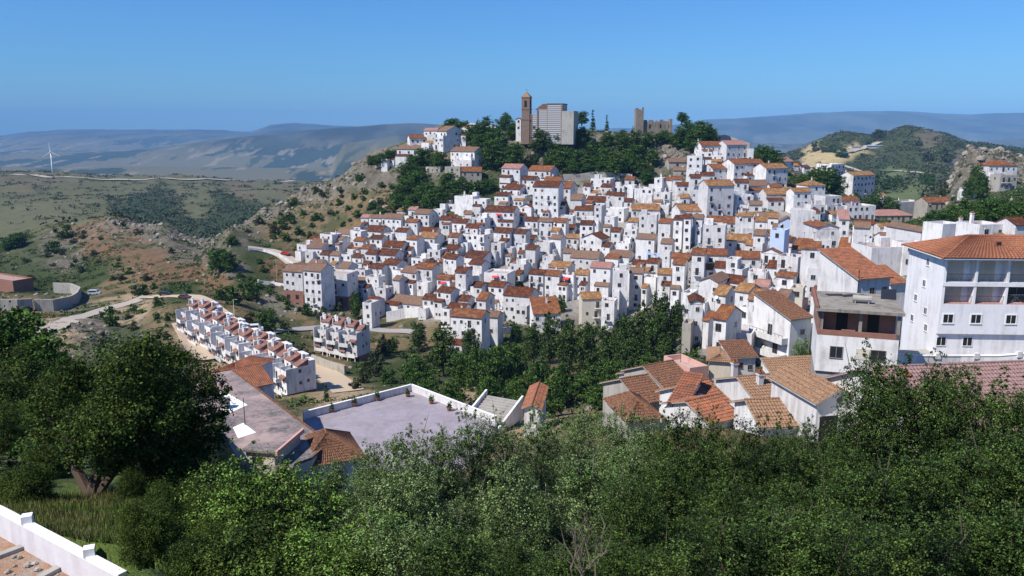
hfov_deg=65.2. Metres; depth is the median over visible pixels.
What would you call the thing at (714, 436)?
tree
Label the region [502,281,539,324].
white house
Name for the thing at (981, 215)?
tree
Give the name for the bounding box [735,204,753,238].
white house
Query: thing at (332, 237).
white house
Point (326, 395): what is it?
cypress
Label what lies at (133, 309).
shrub
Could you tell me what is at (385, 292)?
white house
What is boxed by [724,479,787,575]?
tree
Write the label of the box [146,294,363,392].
hill road
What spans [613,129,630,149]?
tree
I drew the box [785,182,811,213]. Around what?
white house
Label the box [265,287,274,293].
shrub
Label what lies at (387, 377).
shrub
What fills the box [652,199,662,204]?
white house
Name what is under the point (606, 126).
cypress
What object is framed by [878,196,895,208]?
tree
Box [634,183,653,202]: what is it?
white house
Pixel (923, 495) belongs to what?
tree
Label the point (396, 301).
white house
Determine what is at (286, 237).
shrub
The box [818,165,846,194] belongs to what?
tree
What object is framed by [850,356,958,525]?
tree
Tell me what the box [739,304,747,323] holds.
white house
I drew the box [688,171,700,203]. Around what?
white house
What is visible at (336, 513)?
tree
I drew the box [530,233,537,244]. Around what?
white house
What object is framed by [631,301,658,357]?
tree
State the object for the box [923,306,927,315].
window
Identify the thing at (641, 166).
tree
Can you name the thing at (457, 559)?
tree
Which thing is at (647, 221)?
white house
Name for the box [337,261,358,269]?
white house
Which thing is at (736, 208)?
white house
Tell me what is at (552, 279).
white house
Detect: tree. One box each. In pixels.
[0,239,16,249]
[0,300,36,377]
[0,305,56,399]
[3,232,27,246]
[5,394,47,439]
[6,322,72,391]
[18,328,236,495]
[39,349,81,385]
[170,439,308,556]
[201,451,234,493]
[202,439,359,561]
[206,248,233,272]
[207,536,261,571]
[217,251,240,271]
[233,526,391,575]
[253,307,280,331]
[277,496,413,575]
[288,476,309,512]
[299,488,375,557]
[313,456,350,518]
[325,471,406,575]
[342,487,470,575]
[344,439,392,520]
[347,446,468,575]
[349,292,362,319]
[363,155,378,164]
[371,153,390,163]
[373,206,392,213]
[377,413,433,525]
[383,191,404,211]
[384,149,396,157]
[387,337,400,352]
[391,179,413,202]
[392,158,424,183]
[398,191,422,213]
[402,497,510,575]
[404,169,436,195]
[404,357,433,385]
[406,154,424,168]
[408,317,428,347]
[410,420,472,524]
[412,180,437,203]
[414,147,434,166]
[417,193,439,208]
[417,376,442,393]
[423,322,458,376]
[427,151,450,167]
[430,185,454,205]
[434,405,507,522]
[437,378,467,402]
[438,475,492,572]
[439,171,455,188]
[442,118,459,126]
[444,176,473,194]
[445,351,469,386]
[454,120,469,127]
[459,323,480,355]
[462,124,483,143]
[462,455,556,574]
[463,347,487,388]
[468,133,486,147]
[473,115,496,141]
[474,375,502,398]
[474,523,549,575]
[475,401,540,511]
[476,344,508,396]
[477,138,502,168]
[479,178,497,192]
[482,125,509,150]
[491,146,521,170]
[493,112,513,130]
[498,357,522,392]
[500,373,531,399]
[503,341,530,389]
[505,141,529,163]
[506,121,515,138]
[507,403,574,510]
[509,323,522,342]
[510,389,527,399]
[513,487,577,574]
[521,317,542,362]
[521,520,613,575]
[523,360,558,393]
[526,152,541,166]
[527,128,551,154]
[537,311,561,368]
[541,149,558,165]
[543,138,553,151]
[543,453,645,575]
[546,380,569,417]
[547,401,602,499]
[550,361,580,404]
[552,146,577,170]
[553,133,569,152]
[553,311,580,371]
[557,296,566,312]
[564,162,581,173]
[566,148,590,170]
[570,373,601,403]
[571,321,599,374]
[574,125,592,147]
[576,461,669,575]
[577,346,612,386]
[578,111,589,125]
[580,155,601,172]
[582,520,659,575]
[586,139,606,158]
[586,404,641,504]
[587,435,653,539]
[588,384,602,409]
[595,160,611,172]
[597,145,619,166]
[598,320,620,372]
[598,360,625,386]
[599,132,613,146]
[599,409,664,515]
[606,312,640,363]
[607,152,634,178]
[610,148,640,173]
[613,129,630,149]
[618,332,647,368]
[621,429,705,555]
[626,126,642,148]
[626,518,702,575]
[627,143,646,162]
[628,441,706,571]
[630,159,654,176]
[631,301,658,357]
[635,422,679,488]
[637,353,659,365]
[639,170,655,184]
[640,131,655,148]
[642,147,659,163]
[644,314,668,358]
[647,401,706,550]
[650,281,672,357]
[654,132,663,143]
[656,130,670,141]
[656,328,676,361]
[659,507,791,575]
[665,305,682,343]
[665,423,742,562]
[666,130,685,146]
[671,299,684,327]
[673,469,757,575]
[674,118,697,142]
[676,112,689,123]
[683,129,706,150]
[686,404,740,504]
[693,120,717,140]
[699,430,772,558]
[706,492,831,575]
[707,127,722,140]
[724,413,772,498]
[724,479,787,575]
[738,436,804,551]
[746,411,804,496]
[750,144,775,162]
[760,472,835,575]
[762,509,885,575]
[763,148,786,165]
[769,422,839,531]
[776,414,829,514]
[780,454,895,573]
[791,334,811,355]
[797,173,807,182]
[801,167,827,184]
[808,171,831,193]
[809,435,877,534]
[809,500,925,575]
[811,441,924,571]
[816,372,906,501]
[816,420,864,487]
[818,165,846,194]
[821,338,920,523]
[831,172,847,194]
[849,192,865,202]
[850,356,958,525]
[855,434,958,573]
[859,501,983,575]
[860,198,873,204]
[865,190,883,208]
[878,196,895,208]
[883,353,980,524]
[891,200,900,209]
[901,490,1023,575]
[909,431,1022,571]
[913,347,997,513]
[920,209,942,221]
[933,209,954,221]
[933,356,1023,519]
[938,482,1023,575]
[942,410,1023,575]
[943,196,976,221]
[956,203,999,221]
[959,177,976,198]
[969,163,983,186]
[971,171,992,198]
[973,382,1023,514]
[975,197,1014,219]
[980,443,1023,545]
[989,199,1023,221]
[994,513,1023,575]
[1008,375,1023,490]
[1010,205,1023,217]
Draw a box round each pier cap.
[20,512,33,524]
[83,544,95,558]
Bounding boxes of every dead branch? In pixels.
[551,506,609,575]
[564,515,612,575]
[754,506,800,568]
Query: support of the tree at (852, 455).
on the terrain at (302, 155)
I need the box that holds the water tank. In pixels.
[852,295,871,303]
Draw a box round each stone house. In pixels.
[426,164,442,172]
[445,162,461,178]
[461,162,481,184]
[664,156,685,169]
[673,165,686,175]
[681,309,693,352]
[875,209,913,222]
[913,196,949,218]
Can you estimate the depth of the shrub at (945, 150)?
1132.34 m
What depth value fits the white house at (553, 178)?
359.12 m
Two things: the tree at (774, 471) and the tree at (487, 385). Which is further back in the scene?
the tree at (487, 385)
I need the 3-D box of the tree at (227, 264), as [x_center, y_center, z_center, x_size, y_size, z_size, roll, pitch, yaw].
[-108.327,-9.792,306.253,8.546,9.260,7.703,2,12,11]
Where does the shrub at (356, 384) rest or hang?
on the terrain at (302, 155)
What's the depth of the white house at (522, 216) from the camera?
335.18 m
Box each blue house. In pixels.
[646,245,659,259]
[769,220,789,253]
[778,210,790,228]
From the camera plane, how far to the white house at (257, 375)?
114.60 m
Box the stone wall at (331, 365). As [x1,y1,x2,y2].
[311,354,346,374]
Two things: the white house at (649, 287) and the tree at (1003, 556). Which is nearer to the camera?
the tree at (1003, 556)
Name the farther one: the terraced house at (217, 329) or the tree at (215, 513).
the terraced house at (217, 329)
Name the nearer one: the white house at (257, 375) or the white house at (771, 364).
the white house at (771, 364)
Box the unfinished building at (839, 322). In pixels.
[810,288,905,379]
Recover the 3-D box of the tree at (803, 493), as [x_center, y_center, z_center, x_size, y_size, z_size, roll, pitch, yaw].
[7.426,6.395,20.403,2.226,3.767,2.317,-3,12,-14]
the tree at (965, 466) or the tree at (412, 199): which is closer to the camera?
the tree at (965, 466)
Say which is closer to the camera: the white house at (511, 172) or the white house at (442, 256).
the white house at (442, 256)
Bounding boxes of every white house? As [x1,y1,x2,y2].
[211,355,274,399]
[226,363,273,397]
[282,262,307,304]
[295,238,311,261]
[302,235,319,242]
[302,259,335,311]
[305,235,328,262]
[307,258,326,263]
[319,245,331,263]
[320,230,341,250]
[329,249,345,268]
[334,235,350,252]
[334,269,358,306]
[337,228,352,237]
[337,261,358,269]
[340,249,355,262]
[347,244,353,251]
[350,222,364,241]
[352,237,369,252]
[352,252,363,262]
[353,230,367,243]
[355,264,371,276]
[356,257,364,267]
[358,276,365,298]
[360,214,370,228]
[360,241,375,259]
[362,249,379,266]
[362,269,385,300]
[362,298,379,328]
[365,225,389,236]
[365,295,384,316]
[368,211,383,225]
[368,260,388,284]
[369,230,388,249]
[376,246,404,262]
[376,280,393,301]
[381,157,394,171]
[381,211,405,231]
[382,240,407,260]
[383,254,407,285]
[384,228,394,239]
[385,290,422,313]
[392,268,402,285]
[392,269,406,293]
[394,223,411,240]
[395,142,421,166]
[397,207,407,214]
[401,261,418,295]
[402,218,413,228]
[404,206,421,220]
[405,246,413,264]
[406,235,424,256]
[407,133,426,145]
[411,208,436,234]
[411,252,426,265]
[416,262,440,295]
[418,227,440,234]
[418,288,436,319]
[419,229,444,251]
[421,140,433,152]
[423,128,439,140]
[425,244,446,261]
[426,258,441,273]
[433,208,446,222]
[433,285,459,319]
[434,137,438,151]
[436,271,452,288]
[437,126,463,153]
[439,211,452,234]
[439,248,452,273]
[440,200,454,211]
[441,300,452,336]
[443,249,463,274]
[446,302,471,308]
[447,229,462,244]
[447,242,462,255]
[449,214,459,220]
[449,304,489,355]
[450,142,484,165]
[450,273,454,286]
[451,218,471,233]
[453,216,468,233]
[454,190,480,215]
[455,263,471,294]
[457,292,474,306]
[459,126,470,145]
[460,227,493,255]
[463,210,472,219]
[464,247,490,269]
[466,223,484,233]
[467,286,473,295]
[468,259,489,281]
[471,302,476,308]
[472,198,490,216]
[472,211,489,231]
[473,281,488,301]
[476,285,495,309]
[484,205,519,230]
[484,265,514,285]
[487,274,511,307]
[487,307,503,345]
[491,241,504,267]
[493,227,514,247]
[494,189,512,205]
[495,302,503,320]
[499,163,527,187]
[500,181,516,188]
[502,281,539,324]
[503,182,525,193]
[504,246,515,265]
[508,253,516,268]
[510,191,529,210]
[510,257,529,281]
[513,226,530,254]
[516,118,521,140]
[517,223,531,232]
[517,238,528,261]
[519,211,525,221]
[520,201,532,216]
[522,176,539,194]
[524,212,539,234]
[525,239,540,269]
[528,165,558,178]
[528,263,546,295]
[529,296,561,332]
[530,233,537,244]
[532,180,563,217]
[537,240,553,260]
[539,212,553,240]
[539,254,549,268]
[541,210,549,217]
[542,249,557,263]
[544,174,563,183]
[544,266,564,295]
[548,260,574,271]
[550,215,568,236]
[550,230,566,260]
[557,267,574,301]
[559,201,566,217]
[561,215,575,223]
[563,243,574,260]
[564,179,577,207]
[566,230,579,249]
[569,193,585,214]
[569,219,577,233]
[570,247,604,270]
[574,205,593,223]
[574,269,589,298]
[579,217,594,249]
[581,231,609,250]
[583,178,593,198]
[586,196,605,204]
[588,216,599,231]
[589,187,600,195]
[590,258,614,299]
[591,173,614,189]
[594,199,605,231]
[599,373,659,425]
[600,181,615,195]
[601,236,613,261]
[601,297,617,329]
[602,391,665,437]
[603,215,617,239]
[605,249,635,266]
[606,189,616,206]
[606,207,628,221]
[611,227,622,248]
[612,263,627,318]
[614,181,624,191]
[614,189,626,206]
[616,236,632,249]
[622,359,683,388]
[623,193,634,214]
[623,222,638,250]
[624,174,635,184]
[624,184,636,197]
[627,215,638,232]
[627,271,629,304]
[628,263,644,310]
[631,201,659,220]
[631,256,646,268]
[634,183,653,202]
[635,228,657,259]
[639,208,658,233]
[641,272,657,309]
[644,252,661,275]
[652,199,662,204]
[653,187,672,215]
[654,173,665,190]
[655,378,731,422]
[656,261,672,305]
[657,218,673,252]
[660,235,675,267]
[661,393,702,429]
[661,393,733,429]
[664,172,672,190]
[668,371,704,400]
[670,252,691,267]
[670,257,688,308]
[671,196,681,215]
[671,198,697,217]
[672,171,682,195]
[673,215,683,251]
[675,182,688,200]
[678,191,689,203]
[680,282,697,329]
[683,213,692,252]
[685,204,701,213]
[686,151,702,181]
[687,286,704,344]
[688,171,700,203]
[690,247,706,293]
[692,214,704,244]
[694,138,720,155]
[698,175,734,222]
[698,265,729,318]
[700,147,711,163]
[700,169,714,180]
[702,160,706,171]
[702,218,726,247]
[702,301,715,348]
[704,163,726,178]
[705,241,727,276]
[706,210,735,229]
[706,346,731,384]
[711,150,726,163]
[712,275,734,310]
[712,304,743,345]
[712,358,771,408]
[713,260,725,273]
[718,339,759,374]
[719,140,747,159]
[722,156,754,180]
[726,233,751,257]
[726,256,741,272]
[727,266,747,287]
[729,259,748,276]
[730,397,798,437]
[732,175,748,193]
[733,189,753,215]
[734,200,748,215]
[734,274,761,307]
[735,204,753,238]
[735,243,760,269]
[737,324,755,348]
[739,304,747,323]
[741,154,763,175]
[745,239,752,250]
[746,149,753,158]
[747,263,767,283]
[747,288,769,324]
[748,179,767,200]
[748,195,762,215]
[749,289,812,365]
[753,160,787,186]
[753,211,767,227]
[753,212,767,236]
[753,229,769,266]
[755,274,771,288]
[758,188,788,210]
[760,355,810,372]
[761,247,782,268]
[761,345,771,365]
[766,260,776,286]
[766,361,852,441]
[767,181,782,187]
[767,212,779,228]
[767,225,770,247]
[770,278,780,291]
[775,266,799,288]
[776,246,800,273]
[777,157,793,169]
[780,279,796,302]
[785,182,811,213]
[788,236,796,250]
[789,202,815,237]
[791,232,813,253]
[793,162,801,171]
[796,176,826,203]
[799,232,821,299]
[800,162,810,173]
[802,216,840,247]
[804,198,825,220]
[810,285,816,322]
[814,194,844,208]
[816,162,844,174]
[817,247,893,293]
[822,360,1023,451]
[825,204,837,221]
[836,204,849,244]
[838,234,851,246]
[841,169,875,198]
[841,193,860,205]
[842,200,875,218]
[852,235,902,274]
[853,221,870,242]
[854,213,874,240]
[864,236,871,241]
[873,222,889,233]
[873,232,885,241]
[877,264,905,341]
[885,221,922,242]
[891,197,914,214]
[891,240,917,277]
[921,221,955,240]
[955,211,1005,245]
[957,187,976,199]
[975,160,1018,186]
[994,216,1023,244]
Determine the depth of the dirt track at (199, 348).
193.40 m
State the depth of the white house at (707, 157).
367.32 m
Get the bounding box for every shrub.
[0,452,26,488]
[6,435,33,465]
[10,480,44,502]
[21,433,70,466]
[43,240,63,252]
[45,251,51,257]
[52,224,72,238]
[77,266,84,272]
[89,250,98,255]
[98,306,120,325]
[98,337,108,342]
[111,262,120,267]
[115,274,126,280]
[121,267,133,273]
[123,313,133,320]
[126,303,137,312]
[126,323,138,330]
[130,286,137,295]
[132,228,143,234]
[136,283,151,295]
[139,273,151,281]
[149,282,158,289]
[152,296,164,307]
[152,311,161,319]
[164,312,170,321]
[168,247,175,252]
[183,285,192,292]
[212,284,228,300]
[224,285,246,304]
[225,237,235,244]
[226,235,238,242]
[235,271,244,277]
[242,280,262,301]
[243,311,255,323]
[253,217,264,225]
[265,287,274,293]
[267,221,276,228]
[269,227,279,235]
[277,220,289,228]
[278,320,291,329]
[280,232,291,241]
[284,299,290,305]
[286,199,297,205]
[289,217,295,223]
[293,225,303,234]
[295,345,304,350]
[301,302,313,315]
[304,350,315,355]
[305,231,315,239]
[312,212,322,220]
[313,306,327,319]
[318,189,328,195]
[329,402,333,412]
[332,300,342,311]
[345,205,352,210]
[348,377,361,388]
[351,209,362,216]
[352,397,356,406]
[356,175,363,180]
[356,368,372,382]
[358,188,367,194]
[361,357,375,372]
[366,202,376,209]
[368,349,385,364]
[371,361,384,376]
[374,391,379,400]
[375,342,386,351]
[377,197,384,203]
[378,333,391,356]
[379,367,396,384]
[387,182,394,188]
[398,352,408,358]
[399,354,418,380]
[405,388,409,396]
[406,347,414,353]
[415,345,426,353]
[428,394,434,403]
[446,401,451,410]
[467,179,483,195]
[515,281,524,286]
[682,349,698,360]
[810,144,822,152]
[826,144,835,152]
[833,148,846,157]
[871,130,883,137]
[874,178,884,183]
[880,182,890,188]
[884,177,891,183]
[891,179,901,185]
[915,140,923,145]
[920,173,934,181]
[921,151,933,161]
[924,178,935,185]
[939,153,953,162]
[939,188,946,193]
[941,147,951,153]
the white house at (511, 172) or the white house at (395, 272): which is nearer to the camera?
the white house at (395, 272)
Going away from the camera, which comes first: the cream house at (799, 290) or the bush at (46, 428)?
the bush at (46, 428)
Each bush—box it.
[0,339,52,405]
[0,356,45,437]
[0,398,32,455]
[0,460,64,505]
[0,466,24,501]
[8,359,100,439]
[18,444,62,474]
[19,441,72,480]
[35,413,62,445]
[107,493,157,569]
[113,466,146,501]
[117,500,187,570]
[119,441,189,497]
[139,476,179,511]
[140,481,189,530]
[146,497,196,545]
[156,427,240,511]
[162,517,230,575]
[167,459,219,528]
[179,483,215,535]
[185,476,242,537]
[185,515,236,571]
[190,504,321,575]
[191,527,229,575]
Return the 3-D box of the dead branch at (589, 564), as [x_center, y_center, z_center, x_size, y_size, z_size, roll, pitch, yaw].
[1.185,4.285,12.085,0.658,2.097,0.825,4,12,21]
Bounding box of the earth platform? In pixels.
[0,537,68,575]
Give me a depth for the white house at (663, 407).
78.57 m
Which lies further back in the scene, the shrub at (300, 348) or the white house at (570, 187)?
the white house at (570, 187)
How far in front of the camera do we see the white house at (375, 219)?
349.59 m
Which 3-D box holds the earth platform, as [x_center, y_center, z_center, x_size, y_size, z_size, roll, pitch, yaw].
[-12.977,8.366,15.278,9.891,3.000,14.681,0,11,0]
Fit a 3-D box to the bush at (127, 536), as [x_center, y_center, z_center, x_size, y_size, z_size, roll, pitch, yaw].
[-7.704,4.959,16.375,0.948,1.640,1.060,0,11,0]
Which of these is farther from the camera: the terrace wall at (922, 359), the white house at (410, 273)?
the white house at (410, 273)
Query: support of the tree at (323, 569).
on the terrain at (302, 155)
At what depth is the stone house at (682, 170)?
362.20 m
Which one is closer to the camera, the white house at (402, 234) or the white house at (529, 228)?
the white house at (529, 228)
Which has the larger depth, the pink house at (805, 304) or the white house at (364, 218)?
the white house at (364, 218)
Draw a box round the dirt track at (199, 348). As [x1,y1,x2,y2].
[171,323,214,359]
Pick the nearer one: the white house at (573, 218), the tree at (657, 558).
the tree at (657, 558)
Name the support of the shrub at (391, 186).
on the terrain at (302, 155)
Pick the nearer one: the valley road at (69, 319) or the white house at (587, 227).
the valley road at (69, 319)
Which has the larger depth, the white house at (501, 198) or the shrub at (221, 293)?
the white house at (501, 198)
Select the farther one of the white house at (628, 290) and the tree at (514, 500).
the white house at (628, 290)
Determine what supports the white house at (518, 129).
on the terrain at (302, 155)
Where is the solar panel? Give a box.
[881,289,896,299]
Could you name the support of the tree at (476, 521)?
on the terrain at (302, 155)
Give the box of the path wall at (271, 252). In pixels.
[248,247,293,263]
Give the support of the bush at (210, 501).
on the terrain at (302, 155)
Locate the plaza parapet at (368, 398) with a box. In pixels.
[302,384,496,425]
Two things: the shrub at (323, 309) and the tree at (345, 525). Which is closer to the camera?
the tree at (345, 525)
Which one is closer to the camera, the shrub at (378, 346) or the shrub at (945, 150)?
the shrub at (378, 346)
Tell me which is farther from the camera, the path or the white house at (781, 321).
the path
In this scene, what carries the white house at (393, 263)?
on the terrain at (302, 155)
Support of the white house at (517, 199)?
on the terrain at (302, 155)
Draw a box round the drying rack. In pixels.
[1009,294,1022,302]
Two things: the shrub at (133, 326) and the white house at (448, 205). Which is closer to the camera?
the shrub at (133, 326)
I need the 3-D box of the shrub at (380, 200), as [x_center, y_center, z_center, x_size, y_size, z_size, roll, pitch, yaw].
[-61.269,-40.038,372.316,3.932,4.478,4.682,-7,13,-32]
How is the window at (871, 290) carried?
in the white house at (847, 269)
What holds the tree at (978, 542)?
on the terrain at (302, 155)
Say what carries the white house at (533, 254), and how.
on the terrain at (302, 155)
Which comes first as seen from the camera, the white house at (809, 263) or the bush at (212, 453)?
the bush at (212, 453)
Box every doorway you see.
[836,312,847,329]
[867,314,879,332]
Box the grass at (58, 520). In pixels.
[0,486,193,570]
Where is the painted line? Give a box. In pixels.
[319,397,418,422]
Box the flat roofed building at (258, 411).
[192,369,327,487]
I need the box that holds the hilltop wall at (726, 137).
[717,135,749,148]
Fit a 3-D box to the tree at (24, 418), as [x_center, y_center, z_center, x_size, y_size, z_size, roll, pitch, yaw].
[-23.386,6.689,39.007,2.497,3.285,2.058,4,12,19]
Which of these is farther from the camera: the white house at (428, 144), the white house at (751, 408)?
the white house at (428, 144)
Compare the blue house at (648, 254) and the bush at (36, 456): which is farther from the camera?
the blue house at (648, 254)
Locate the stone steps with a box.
[472,389,523,433]
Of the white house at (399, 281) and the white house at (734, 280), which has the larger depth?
the white house at (399, 281)
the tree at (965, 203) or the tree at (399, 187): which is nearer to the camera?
the tree at (965, 203)
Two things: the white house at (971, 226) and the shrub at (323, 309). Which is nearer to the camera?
the white house at (971, 226)
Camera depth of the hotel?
90.68 m
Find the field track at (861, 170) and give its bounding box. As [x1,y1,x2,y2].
[810,165,925,172]
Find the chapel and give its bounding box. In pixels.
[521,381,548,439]
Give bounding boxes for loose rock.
[0,130,1023,444]
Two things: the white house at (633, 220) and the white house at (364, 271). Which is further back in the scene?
the white house at (633, 220)
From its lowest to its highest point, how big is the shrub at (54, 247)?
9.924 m
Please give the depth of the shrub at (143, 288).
299.30 m
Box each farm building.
[848,146,861,148]
[863,145,882,148]
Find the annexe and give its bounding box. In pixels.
[241,427,303,465]
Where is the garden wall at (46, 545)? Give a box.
[0,505,126,575]
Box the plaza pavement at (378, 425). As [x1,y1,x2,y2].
[303,392,495,471]
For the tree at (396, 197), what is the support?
on the terrain at (302, 155)
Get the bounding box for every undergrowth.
[0,130,1023,470]
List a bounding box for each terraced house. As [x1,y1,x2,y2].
[175,298,205,334]
[185,298,222,329]
[186,308,214,345]
[199,309,235,351]
[210,315,249,345]
[210,319,246,362]
[224,325,261,363]
[238,329,280,353]
[238,337,270,359]
[253,338,297,365]
[272,348,316,396]
[313,313,334,355]
[325,315,346,358]
[338,317,369,361]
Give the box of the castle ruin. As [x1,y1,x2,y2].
[634,107,671,135]
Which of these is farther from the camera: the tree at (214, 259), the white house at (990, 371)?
the tree at (214, 259)
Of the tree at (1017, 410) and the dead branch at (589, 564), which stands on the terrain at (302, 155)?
the tree at (1017, 410)
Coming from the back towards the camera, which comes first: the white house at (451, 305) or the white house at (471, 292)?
the white house at (471, 292)
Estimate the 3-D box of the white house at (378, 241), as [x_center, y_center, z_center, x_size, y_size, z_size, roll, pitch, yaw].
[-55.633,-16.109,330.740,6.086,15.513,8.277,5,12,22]
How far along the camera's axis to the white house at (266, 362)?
122.40 m
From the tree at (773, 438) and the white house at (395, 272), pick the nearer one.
the tree at (773, 438)
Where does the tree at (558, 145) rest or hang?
on the terrain at (302, 155)
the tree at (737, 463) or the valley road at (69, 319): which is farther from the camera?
the valley road at (69, 319)
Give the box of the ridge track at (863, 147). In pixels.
[843,142,879,152]
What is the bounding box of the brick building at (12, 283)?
[0,272,33,292]
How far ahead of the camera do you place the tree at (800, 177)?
355.24 m
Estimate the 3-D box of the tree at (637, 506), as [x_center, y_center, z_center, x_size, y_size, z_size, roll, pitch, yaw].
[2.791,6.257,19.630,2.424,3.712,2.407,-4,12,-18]
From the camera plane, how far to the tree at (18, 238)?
447.13 m
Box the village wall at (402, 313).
[386,307,433,321]
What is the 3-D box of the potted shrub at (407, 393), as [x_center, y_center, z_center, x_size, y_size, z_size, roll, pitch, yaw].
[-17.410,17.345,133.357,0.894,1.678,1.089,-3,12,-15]
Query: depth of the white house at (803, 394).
66.82 m
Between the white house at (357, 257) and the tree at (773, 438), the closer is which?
the tree at (773, 438)
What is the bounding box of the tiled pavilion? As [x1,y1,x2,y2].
[304,428,363,489]
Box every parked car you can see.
[158,291,171,295]
[178,294,191,298]
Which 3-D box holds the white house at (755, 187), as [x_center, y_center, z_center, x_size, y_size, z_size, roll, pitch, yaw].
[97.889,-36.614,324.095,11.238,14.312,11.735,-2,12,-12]
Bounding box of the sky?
[0,0,1023,135]
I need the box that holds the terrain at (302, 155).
[0,111,1023,575]
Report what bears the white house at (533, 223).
on the terrain at (302, 155)
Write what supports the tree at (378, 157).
on the terrain at (302, 155)
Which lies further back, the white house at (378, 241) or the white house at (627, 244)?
the white house at (378, 241)
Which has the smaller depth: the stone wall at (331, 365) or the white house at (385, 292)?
the stone wall at (331, 365)
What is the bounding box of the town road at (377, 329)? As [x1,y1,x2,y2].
[262,326,426,333]
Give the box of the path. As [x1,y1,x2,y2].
[248,246,299,263]
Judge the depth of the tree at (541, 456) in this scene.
33.76 m
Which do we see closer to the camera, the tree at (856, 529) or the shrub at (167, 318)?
the tree at (856, 529)
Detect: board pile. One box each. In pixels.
[826,294,842,295]
[841,294,854,296]
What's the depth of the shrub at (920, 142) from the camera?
1217.00 m
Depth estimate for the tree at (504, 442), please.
31.71 m
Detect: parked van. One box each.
[87,289,100,294]
[250,323,263,329]
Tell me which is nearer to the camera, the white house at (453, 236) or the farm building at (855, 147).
the white house at (453, 236)
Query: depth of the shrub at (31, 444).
31.34 m
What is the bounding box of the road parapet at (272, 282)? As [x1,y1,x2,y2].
[257,279,283,285]
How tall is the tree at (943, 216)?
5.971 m
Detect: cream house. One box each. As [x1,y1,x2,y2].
[578,285,601,328]
[790,275,805,307]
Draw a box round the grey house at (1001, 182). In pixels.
[988,169,1017,191]
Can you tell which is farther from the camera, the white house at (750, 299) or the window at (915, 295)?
the white house at (750, 299)
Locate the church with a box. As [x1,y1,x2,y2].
[521,92,577,143]
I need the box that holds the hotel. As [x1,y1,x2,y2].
[900,234,1023,354]
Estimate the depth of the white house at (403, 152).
398.45 m
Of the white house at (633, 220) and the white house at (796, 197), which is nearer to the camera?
the white house at (796, 197)
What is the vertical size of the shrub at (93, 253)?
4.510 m
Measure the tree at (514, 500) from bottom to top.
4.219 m
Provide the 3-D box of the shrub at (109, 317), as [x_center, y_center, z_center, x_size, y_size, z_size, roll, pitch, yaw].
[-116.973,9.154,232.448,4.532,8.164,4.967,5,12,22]
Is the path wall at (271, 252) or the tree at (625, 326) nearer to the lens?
the tree at (625, 326)
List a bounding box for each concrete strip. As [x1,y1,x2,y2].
[0,544,23,558]
[37,565,60,575]
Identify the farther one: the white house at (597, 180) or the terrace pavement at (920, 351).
the white house at (597, 180)
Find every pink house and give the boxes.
[664,343,707,378]
[802,297,807,309]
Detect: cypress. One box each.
[323,384,329,397]
[589,110,595,129]
[604,115,608,130]
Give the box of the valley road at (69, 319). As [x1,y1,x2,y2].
[37,295,152,332]
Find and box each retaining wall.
[0,299,32,311]
[34,283,81,310]
[563,172,630,181]
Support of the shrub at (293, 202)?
on the terrain at (302, 155)
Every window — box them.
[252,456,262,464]
[529,413,533,422]
[715,323,720,331]
[767,323,772,334]
[772,342,777,353]
[800,329,804,335]
[829,346,842,358]
[869,288,874,293]
[870,350,885,360]
[910,313,913,321]
[913,293,917,301]
[922,279,925,287]
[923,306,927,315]
[923,323,927,331]
[926,257,929,266]
[936,337,946,345]
[942,313,954,323]
[962,337,972,345]
[969,314,982,323]
[1004,314,1017,324]
[1007,287,1023,302]
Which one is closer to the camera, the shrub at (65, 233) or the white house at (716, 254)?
the white house at (716, 254)
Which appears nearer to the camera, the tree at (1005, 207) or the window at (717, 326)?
the window at (717, 326)
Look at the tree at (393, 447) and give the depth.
28.71 m
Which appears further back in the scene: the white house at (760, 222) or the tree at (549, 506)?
the white house at (760, 222)
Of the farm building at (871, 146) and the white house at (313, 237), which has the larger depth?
the farm building at (871, 146)
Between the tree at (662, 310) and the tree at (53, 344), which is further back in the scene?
the tree at (662, 310)
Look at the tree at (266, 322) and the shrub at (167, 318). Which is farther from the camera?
the tree at (266, 322)
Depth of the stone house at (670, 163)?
372.38 m
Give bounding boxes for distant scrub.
[0,125,1023,238]
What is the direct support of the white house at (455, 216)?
on the terrain at (302, 155)
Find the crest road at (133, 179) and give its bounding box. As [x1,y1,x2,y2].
[10,174,293,181]
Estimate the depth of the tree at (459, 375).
170.91 m
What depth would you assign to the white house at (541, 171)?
366.78 m
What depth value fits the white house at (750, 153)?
371.86 m
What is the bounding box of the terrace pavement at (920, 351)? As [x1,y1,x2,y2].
[898,349,985,354]
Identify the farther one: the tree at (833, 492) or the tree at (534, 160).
the tree at (534, 160)
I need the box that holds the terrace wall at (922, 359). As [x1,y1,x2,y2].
[897,351,1023,363]
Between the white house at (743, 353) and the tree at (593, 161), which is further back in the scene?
the tree at (593, 161)
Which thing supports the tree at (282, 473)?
on the terrain at (302, 155)
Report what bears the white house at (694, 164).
on the terrain at (302, 155)
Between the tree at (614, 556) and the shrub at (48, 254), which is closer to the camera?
the tree at (614, 556)
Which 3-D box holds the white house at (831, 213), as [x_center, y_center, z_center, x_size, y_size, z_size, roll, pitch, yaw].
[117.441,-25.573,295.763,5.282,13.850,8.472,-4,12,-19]
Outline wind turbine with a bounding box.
[43,143,58,171]
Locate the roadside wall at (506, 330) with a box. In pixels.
[503,326,511,333]
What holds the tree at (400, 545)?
on the terrain at (302, 155)
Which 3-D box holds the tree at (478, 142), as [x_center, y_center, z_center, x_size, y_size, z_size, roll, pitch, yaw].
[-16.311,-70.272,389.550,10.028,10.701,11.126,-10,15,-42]
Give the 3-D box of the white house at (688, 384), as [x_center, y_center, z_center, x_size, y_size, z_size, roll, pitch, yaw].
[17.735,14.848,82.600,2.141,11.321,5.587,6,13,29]
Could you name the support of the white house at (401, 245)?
on the terrain at (302, 155)

